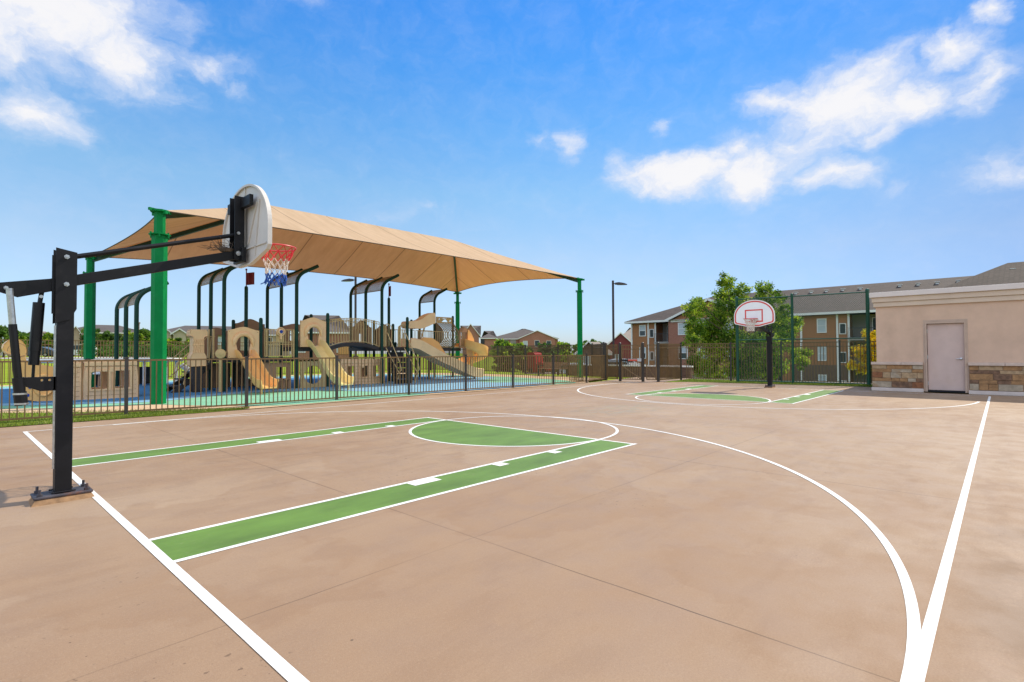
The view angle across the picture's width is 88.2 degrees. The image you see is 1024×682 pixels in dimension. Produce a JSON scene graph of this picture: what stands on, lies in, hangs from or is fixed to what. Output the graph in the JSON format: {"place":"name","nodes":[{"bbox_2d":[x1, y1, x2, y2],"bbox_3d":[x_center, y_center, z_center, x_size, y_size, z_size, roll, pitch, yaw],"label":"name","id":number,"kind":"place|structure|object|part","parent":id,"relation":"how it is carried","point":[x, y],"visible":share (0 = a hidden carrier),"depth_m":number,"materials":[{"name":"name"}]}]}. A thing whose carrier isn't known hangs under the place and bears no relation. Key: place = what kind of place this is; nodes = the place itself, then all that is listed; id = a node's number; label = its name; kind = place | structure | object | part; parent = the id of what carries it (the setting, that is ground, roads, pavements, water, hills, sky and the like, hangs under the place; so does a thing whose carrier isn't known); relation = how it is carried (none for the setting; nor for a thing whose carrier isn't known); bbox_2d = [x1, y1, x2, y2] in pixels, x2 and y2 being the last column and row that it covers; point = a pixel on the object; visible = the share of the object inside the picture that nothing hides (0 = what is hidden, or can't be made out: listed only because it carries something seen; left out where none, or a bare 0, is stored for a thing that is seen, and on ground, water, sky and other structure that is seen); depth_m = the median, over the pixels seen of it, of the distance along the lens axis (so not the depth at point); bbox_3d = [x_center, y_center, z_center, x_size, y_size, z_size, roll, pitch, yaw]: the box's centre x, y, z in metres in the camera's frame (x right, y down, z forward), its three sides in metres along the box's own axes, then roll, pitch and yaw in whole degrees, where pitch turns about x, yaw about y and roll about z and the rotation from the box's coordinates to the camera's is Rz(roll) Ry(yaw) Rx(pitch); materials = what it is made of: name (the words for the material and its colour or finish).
{"place":"outdoors","nodes":[
{"label":"outdoors","id":0,"kind":"place"},
{"bbox_2d":[1,357,145,358],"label":"parking lot","id":1,"kind":"structure","parent":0,"point":[77,357],"depth_m":64.34,"materials":[{"name":"grey asphalt"}]},
{"bbox_2d":[93,372,99,386],"bbox_3d":[-15.489,1.500,19.842,0.397,0.680,0.397,-1,-2,43],"label":"stool","id":2,"kind":"object","parent":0,"point":[98,373],"visible":0.35,"depth_m":19.80,"materials":[{"name":"white plastic"}]},
{"bbox_2d":[0,373,593,412],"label":"sand surfacing","id":3,"kind":"structure","parent":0,"point":[104,408],"depth_m":13.70,"materials":[{"name":"rubber"}]},
{"bbox_2d":[0,374,575,408],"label":"mint surfacing","id":4,"kind":"structure","parent":3,"relation":"on","point":[187,400],"depth_m":15.97,"materials":[{"name":"rubber"}]},
{"bbox_2d":[0,375,545,405],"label":"light blue surfacing","id":5,"kind":"structure","parent":4,"relation":"on","point":[377,388],"depth_m":20.32,"materials":[{"name":"rubber"}]},
{"bbox_2d":[0,376,430,402],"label":"blue surfacing","id":6,"kind":"structure","parent":5,"relation":"on","point":[141,393],"depth_m":18.69,"materials":[{"name":"rubber"}]},
{"bbox_2d":[1,339,137,400],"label":"crawl train","id":7,"kind":"object","parent":6,"relation":"on","point":[5,348],"visible":0.53,"depth_m":15.66,"materials":[{"name":"beige plastic"}]},
{"bbox_2d":[26,358,189,385],"bbox_3d":[-16.848,1.324,22.501,2.000,1.160,6.349,-1,-2,43],"label":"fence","id":8,"kind":"object","parent":6,"relation":"on","point":[141,375],"visible":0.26,"depth_m":23.20,"materials":[{"name":"white plastic"}]},
{"bbox_2d":[114,281,168,385],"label":"shade arch","id":9,"kind":"structure","parent":6,"relation":"on","point":[135,297],"depth_m":17.96,"materials":[{"name":"green metal"}]},
{"bbox_2d":[166,265,487,394],"bbox_3d":[-5.813,-0.567,23.958,5.903,4.961,16.414,-1,-2,38],"label":"play structure","id":10,"kind":"object","parent":6,"relation":"on","point":[203,344],"visible":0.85,"depth_m":21.21,"materials":[{"name":"beige plastic"}]},
{"bbox_2d":[331,359,383,384],"bbox_3d":[-6.726,1.336,23.145,0.795,1.110,2.190,-1,-2,43],"label":"panel","id":11,"kind":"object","parent":6,"relation":"on","point":[356,369],"depth_m":23.00,"materials":[{"name":"beige plastic"}]},
{"bbox_2d":[82,205,584,403],"bbox_3d":[-6.676,-1.767,24.699,10.895,7.360,19.664,-1,-2,43],"label":"shade canopy","id":12,"kind":"object","parent":3,"relation":"on","point":[334,246],"visible":0.84,"depth_m":23.83,"materials":[{"name":"beige fabric"}]},
{"bbox_2d":[588,355,605,380],"bbox_3d":[3.963,1.243,24.647,0.030,1.160,2.125,-1,-1,31],"label":"fence","id":13,"kind":"object","parent":3,"relation":"on","point":[595,360],"visible":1,"depth_m":24.68,"materials":[{"name":"brown wood"}]},
{"bbox_2d":[0,353,1003,427],"bbox_3d":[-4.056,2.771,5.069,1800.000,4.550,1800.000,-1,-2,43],"label":"ground","id":14,"kind":"structure","parent":0,"point":[147,365],"depth_m":36.60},
{"bbox_2d":[0,325,8,357],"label":"tree","id":15,"kind":"object","parent":14,"relation":"on","point":[4,332],"visible":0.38,"depth_m":69.63,"materials":[{"name":"green plant"}]},
{"bbox_2d":[0,335,26,356],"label":"bush","id":16,"kind":"object","parent":14,"relation":"on","point":[21,337],"visible":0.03,"depth_m":66.27,"materials":[{"name":"green plant"}]},
{"bbox_2d":[18,331,28,342],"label":"tree","id":17,"kind":"object","parent":14,"relation":"on","point":[23,334],"visible":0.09,"depth_m":90.27,"materials":[{"name":"green plant"}]},
{"bbox_2d":[26,347,53,356],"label":"parked car","id":18,"kind":"object","parent":14,"relation":"on","point":[45,350],"visible":0.31,"depth_m":75.49,"materials":[{"name":"paint"}]},
{"bbox_2d":[42,332,53,356],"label":"tree","id":19,"kind":"object","parent":14,"relation":"on","point":[48,336],"visible":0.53,"depth_m":99.59,"materials":[{"name":"green plant"}]},
{"bbox_2d":[74,344,95,355],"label":"parked car","id":20,"kind":"object","parent":14,"relation":"on","point":[77,349],"visible":0.07,"depth_m":75.18,"materials":[{"name":"white paint"}]},
{"bbox_2d":[79,328,113,356],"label":"tree","id":21,"kind":"object","parent":14,"relation":"on","point":[106,335],"visible":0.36,"depth_m":79.53,"materials":[{"name":"green plant"}]},
{"bbox_2d":[74,322,145,355],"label":"tan apartments","id":22,"kind":"structure","parent":14,"relation":"on","point":[78,333],"depth_m":152.34,"materials":[{"name":"brick"}]},
{"bbox_2d":[109,333,133,356],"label":"tree","id":23,"kind":"object","parent":14,"relation":"on","point":[121,337],"visible":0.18,"depth_m":84.00,"materials":[{"name":"green plant"}]},
{"bbox_2d":[76,340,188,357],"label":"hedge","id":24,"kind":"object","parent":14,"relation":"on","point":[168,352],"visible":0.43,"depth_m":69.25,"materials":[{"name":"green plant"}]},
{"bbox_2d":[128,332,149,355],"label":"tree","id":25,"kind":"object","parent":14,"relation":"on","point":[141,336],"visible":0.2,"depth_m":77.73,"materials":[{"name":"green plant"}]},
{"bbox_2d":[139,328,149,338],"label":"tree","id":26,"kind":"object","parent":14,"relation":"on","point":[143,331],"visible":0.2,"depth_m":94.12,"materials":[{"name":"green plant"}]},
{"bbox_2d":[167,337,186,356],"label":"tree","id":27,"kind":"object","parent":14,"relation":"on","point":[175,339],"visible":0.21,"depth_m":71.84,"materials":[{"name":"green plant"}]},
{"bbox_2d":[0,339,430,383],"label":"tall fence","id":28,"kind":"object","parent":14,"relation":"on","point":[130,345],"visible":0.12,"depth_m":27.97,"materials":[{"name":"metal"}]},
{"bbox_2d":[167,326,290,355],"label":"tan apartments","id":29,"kind":"structure","parent":14,"relation":"on","point":[177,332],"depth_m":106.56,"materials":[{"name":"beige"}]},
{"bbox_2d":[290,315,347,359],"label":"brick apartments","id":30,"kind":"structure","parent":14,"relation":"on","point":[344,329],"depth_m":101.22,"materials":[{"name":"brown brick"}]},
{"bbox_2d":[341,277,357,358],"bbox_3d":[-18.431,-2.468,60.093,1.903,9.650,0.598,0,-1,2],"label":"lamp post","id":31,"kind":"object","parent":14,"relation":"on","point":[355,301],"visible":0.67,"depth_m":60.06,"materials":[{"name":"brown metal"}]},
{"bbox_2d":[0,379,871,426],"bbox_3d":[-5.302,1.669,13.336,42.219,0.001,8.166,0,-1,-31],"label":"turf strip","id":32,"kind":"object","parent":14,"relation":"on","point":[35,421],"visible":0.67,"depth_m":12.00,"materials":[{"name":"green plant"}]},
{"bbox_2d":[0,354,587,420],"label":"fence","id":33,"kind":"object","parent":32,"relation":"on","point":[246,359],"visible":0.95,"depth_m":14.78,"materials":[{"name":"brown metal"}]},
{"bbox_2d":[570,356,583,380],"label":"gate","id":34,"kind":"structure","parent":33,"relation":"attached to","point":[578,365],"depth_m":23.93,"materials":[{"name":"brown metal"}]},
{"bbox_2d":[684,340,875,383],"bbox_3d":[11.701,0.907,22.928,8.461,1.805,0.204,-1,-2,38],"label":"tall fence","id":35,"kind":"object","parent":32,"relation":"on","point":[749,347],"visible":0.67,"depth_m":23.04,"materials":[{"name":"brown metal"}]},
{"bbox_2d":[735,288,870,384],"bbox_3d":[12.010,-0.119,22.154,4.986,3.820,0.150,-1,-2,35],"label":"chain link fence","id":36,"kind":"object","parent":32,"relation":"on","point":[867,338],"visible":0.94,"depth_m":21.92,"materials":[{"name":"green metal"}]},
{"bbox_2d":[460,324,480,355],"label":"brick apartments","id":37,"kind":"structure","parent":14,"relation":"on","point":[475,331],"depth_m":149.19,"materials":[{"name":"brown brick"}]},
{"bbox_2d":[480,331,497,345],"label":"brick apartments","id":38,"kind":"structure","parent":14,"relation":"on","point":[487,338],"depth_m":190.12,"materials":[{"name":"brown brick"}]},
{"bbox_2d":[491,338,515,371],"bbox_3d":[-0.983,1.840,62.076,3.706,4.430,4.111,-1,-2,43],"label":"bush","id":39,"kind":"object","parent":14,"relation":"on","point":[504,351],"visible":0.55,"depth_m":61.57,"materials":[{"name":"green plant"}]},
{"bbox_2d":[432,342,604,379],"bbox_3d":[-0.028,1.181,34.162,2.319,1.855,19.182,1,-2,-34],"label":"tall fence","id":40,"kind":"object","parent":14,"relation":"on","point":[596,349],"visible":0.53,"depth_m":32.62,"materials":[{"name":"brown metal"}]},
{"bbox_2d":[604,342,617,379],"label":"gate","id":41,"kind":"structure","parent":40,"relation":"attached to","point":[614,374],"depth_m":25.50,"materials":[{"name":"brown metal"}]},
{"bbox_2d":[512,342,524,372],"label":"bush","id":42,"kind":"object","parent":14,"relation":"on","point":[522,345],"visible":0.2,"depth_m":65.02,"materials":[{"name":"green plant"}]},
{"bbox_2d":[496,329,558,353],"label":"brick apartments","id":43,"kind":"structure","parent":14,"relation":"on","point":[526,337],"depth_m":198.52,"materials":[{"name":"brown brick"}]},
{"bbox_2d":[527,352,550,373],"bbox_3d":[2.144,1.526,35.202,2.000,1.590,1.800,-1,-2,43],"label":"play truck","id":44,"kind":"object","parent":14,"relation":"on","point":[534,353],"visible":0.21,"depth_m":34.87,"materials":[{"name":"red plastic"}]},
{"bbox_2d":[536,342,556,371],"bbox_3d":[3.845,2.037,59.883,3.130,4.045,3.033,-1,-2,43],"label":"bush","id":45,"kind":"object","parent":14,"relation":"on","point":[545,350],"visible":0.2,"depth_m":59.85,"materials":[{"name":"green plant"}]},
{"bbox_2d":[538,362,566,376],"bbox_3d":[2.331,1.609,30.103,1.800,0.808,0.575,-1,-2,43],"label":"park bench","id":46,"kind":"object","parent":14,"relation":"on","point":[557,367],"visible":0.56,"depth_m":30.22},
{"bbox_2d":[550,349,573,372],"bbox_3d":[5.245,2.456,55.166,3.254,3.479,3.154,-1,-2,43],"label":"bush","id":47,"kind":"object","parent":14,"relation":"on","point":[561,356],"visible":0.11,"depth_m":54.68,"materials":[{"name":"green plant"}]},
{"bbox_2d":[556,341,570,357],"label":"tree","id":48,"kind":"object","parent":14,"relation":"on","point":[563,343],"visible":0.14,"depth_m":74.19,"materials":[{"name":"green plant"}]},
{"bbox_2d":[572,340,586,353],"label":"tree","id":49,"kind":"object","parent":14,"relation":"on","point":[584,341],"visible":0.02,"depth_m":90.12,"materials":[{"name":"green plant"}]},
{"bbox_2d":[575,340,611,363],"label":"brick house","id":50,"kind":"structure","parent":14,"relation":"on","point":[609,351],"depth_m":74.51,"materials":[{"name":"beige"}]},
{"bbox_2d":[607,332,630,358],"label":"barn house","id":51,"kind":"structure","parent":14,"relation":"on","point":[622,339],"depth_m":109.34,"materials":[{"name":"red"}]},
{"bbox_2d":[624,328,630,335],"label":"tan house","id":52,"kind":"structure","parent":14,"relation":"on","point":[628,331],"depth_m":132.16,"materials":[{"name":"beige"}]},
{"bbox_2d":[567,364,846,382],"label":"brick wall","id":53,"kind":"structure","parent":14,"relation":"on","point":[610,369],"depth_m":28.80,"materials":[{"name":"brick"}]},
{"bbox_2d":[680,270,812,379],"bbox_3d":[16.965,0.280,37.782,11.021,10.466,5.547,0,-1,-4],"label":"tree","id":54,"kind":"object","parent":14,"relation":"on","point":[712,324],"visible":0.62,"depth_m":37.26,"materials":[{"name":"green plant"}]},
{"bbox_2d":[847,328,876,375],"bbox_3d":[18.084,2.238,26.312,2.341,5.841,2.307,-1,-2,43],"label":"flowering tree","id":55,"kind":"object","parent":14,"relation":"on","point":[872,337],"visible":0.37,"depth_m":26.34,"materials":[{"name":"yellow plant"}]},
{"bbox_2d":[869,283,1023,395],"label":"utility building","id":56,"kind":"structure","parent":14,"relation":"on","point":[969,339],"depth_m":16.88,"materials":[{"name":"beige paint"}]},
{"bbox_2d":[927,323,964,390],"bbox_3d":[13.932,0.512,16.995,0.930,2.147,0.113,-1,-2,43],"label":"door","id":57,"kind":"structure","parent":56,"relation":"in","point":[946,356],"depth_m":17.00,"materials":[{"name":"metal"}]},
{"bbox_2d":[0,377,1023,681],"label":"court","id":58,"kind":"object","parent":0,"point":[654,555],"visible":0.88,"depth_m":3.71,"materials":[{"name":"concrete"}]},
{"bbox_2d":[0,184,296,506],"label":"basketball hoop","id":59,"kind":"object","parent":58,"relation":"on","point":[247,230],"visible":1,"depth_m":5.01,"materials":[{"name":"metal"}]},
{"bbox_2d":[198,237,233,251],"bbox_3d":[-3.351,-1.105,6.099,0.330,0.196,0.444,-1,-2,43],"label":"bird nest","id":60,"kind":"object","parent":59,"relation":"on","point":[224,249],"visible":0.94,"depth_m":6.07,"materials":[{"name":"brown"}]},
{"bbox_2d":[72,385,838,559],"bbox_3d":[2.758,1.622,12.458,4.900,0.001,20.010,-1,-2,43],"label":"court green paint","id":61,"kind":"object","parent":58,"relation":"on","point":[183,545],"visible":0.98,"depth_m":6.33,"materials":[{"name":"green paint"}]},
{"bbox_2d":[23,382,990,681],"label":"court lines","id":62,"kind":"object","parent":58,"relation":"on","point":[919,650],"visible":0.99,"depth_m":3.64,"materials":[{"name":"white paint"}]},
{"bbox_2d":[618,342,644,381],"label":"gate","id":63,"kind":"structure","parent":58,"relation":"on","point":[622,367],"depth_m":24.49,"materials":[{"name":"brown metal"}]},
{"bbox_2d":[656,342,681,379],"bbox_3d":[7.357,0.970,24.669,2.127,1.795,0.139,1,-2,-42],"label":"tall fence","id":64,"kind":"object","parent":58,"relation":"on","point":[677,359],"visible":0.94,"depth_m":24.74,"materials":[{"name":"brown metal"}]},
{"bbox_2d":[646,342,659,381],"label":"gate","id":65,"kind":"structure","parent":64,"relation":"attached to","point":[656,348],"depth_m":24.02,"materials":[{"name":"brown metal"}]},
{"bbox_2d":[734,300,775,387],"bbox_3d":[9.095,0.147,19.267,1.380,3.190,2.713,-1,-2,43],"label":"basketball hoop","id":66,"kind":"object","parent":58,"relation":"on","point":[752,314],"visible":1,"depth_m":18.82,"materials":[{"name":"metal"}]},
{"bbox_2d":[0,0,1023,353],"label":"sky","id":67,"kind":"structure","parent":0,"point":[658,148],"materials":[{"name":"blue"}]},
{"bbox_2d":[624,262,1023,381],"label":"apartment block","id":68,"kind":"structure","parent":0,"point":[665,327],"depth_m":55.43,"materials":[{"name":"brown brick"}]},
{"bbox_2d":[639,325,645,335],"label":"window","id":69,"kind":"structure","parent":68,"relation":"in","point":[642,328],"depth_m":68.23,"materials":[{"name":"white glass"}]},
{"bbox_2d":[639,347,645,358],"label":"window","id":70,"kind":"structure","parent":68,"relation":"in","point":[639,347],"depth_m":68.00,"materials":[{"name":"white glass"}]},
{"bbox_2d":[649,329,653,337],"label":"window","id":71,"kind":"structure","parent":68,"relation":"in","point":[651,331],"depth_m":67.37,"materials":[{"name":"white glass"}]},
{"bbox_2d":[678,323,687,334],"bbox_3d":[20.424,-1.461,63.264,1.180,1.470,0.060,-1,-2,43],"label":"window","id":72,"kind":"structure","parent":68,"relation":"in","point":[681,330],"depth_m":63.38,"materials":[{"name":"white glass"}]},
{"bbox_2d":[682,347,687,358],"bbox_3d":[20.437,1.419,63.201,1.180,1.470,0.060,-1,-2,43],"label":"window","id":73,"kind":"structure","parent":68,"relation":"in","point":[683,349],"depth_m":63.09,"materials":[{"name":"white glass"}]},
{"bbox_2d":[817,318,826,332],"bbox_3d":[31.825,-1.578,54.338,0.880,1.470,0.060,-1,-2,43],"label":"window","id":74,"kind":"structure","parent":68,"relation":"in","point":[819,321],"depth_m":54.29,"materials":[{"name":"white glass"}]},
{"bbox_2d":[818,347,826,360],"bbox_3d":[31.839,1.302,54.276,0.880,1.470,0.060,-1,-2,43],"label":"window","id":75,"kind":"structure","parent":68,"relation":"in","point":[818,347],"depth_m":54.28,"materials":[{"name":"white glass"}]},
{"bbox_2d":[818,375,826,380],"bbox_3d":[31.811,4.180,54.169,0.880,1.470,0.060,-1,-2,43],"label":"air conditioning unit","id":76,"kind":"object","parent":68,"relation":"in","point":[823,377],"depth_m":54.16,"materials":[{"name":"white metal"}]},
{"bbox_2d":[839,323,845,333],"bbox_3d":[33.191,-1.237,53.066,0.600,1.100,0.060,-1,-2,43],"label":"window","id":77,"kind":"structure","parent":68,"relation":"in","point":[840,324],"depth_m":53.15,"materials":[{"name":"white glass"}]},
{"bbox_2d":[841,352,845,362],"bbox_3d":[33.205,1.643,53.004,0.600,1.100,0.060,-1,-2,43],"label":"window","id":78,"kind":"structure","parent":68,"relation":"in","point":[842,353],"depth_m":52.95,"materials":[{"name":"glass"}]},
{"label":"road","id":79,"kind":"structure","parent":0,"visible":0},
{"bbox_2d":[608,360,629,364],"bbox_3d":[8.838,2.525,45.956,4.576,1.793,1.790,0,-1,7],"label":"parked car","id":80,"kind":"object","parent":79,"relation":"on","point":[611,362],"visible":0.06,"depth_m":45.13,"materials":[{"name":"silver paint"}]},
{"bbox_3d":[8.697,2.101,45.119,2.800,0.610,0.010,0,-1,7],"label":"window","id":81,"kind":"part","parent":80,"relation":"part of","materials":[{"name":"grey glass"}]},
{"bbox_2d":[612,280,626,358],"bbox_3d":[12.159,-1.538,60.004,1.902,10.700,0.597,0,-1,4],"label":"lamp post","id":82,"kind":"object","parent":79,"relation":"on","point":[613,333],"visible":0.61,"depth_m":59.99,"materials":[{"name":"brown metal"}]}
]}

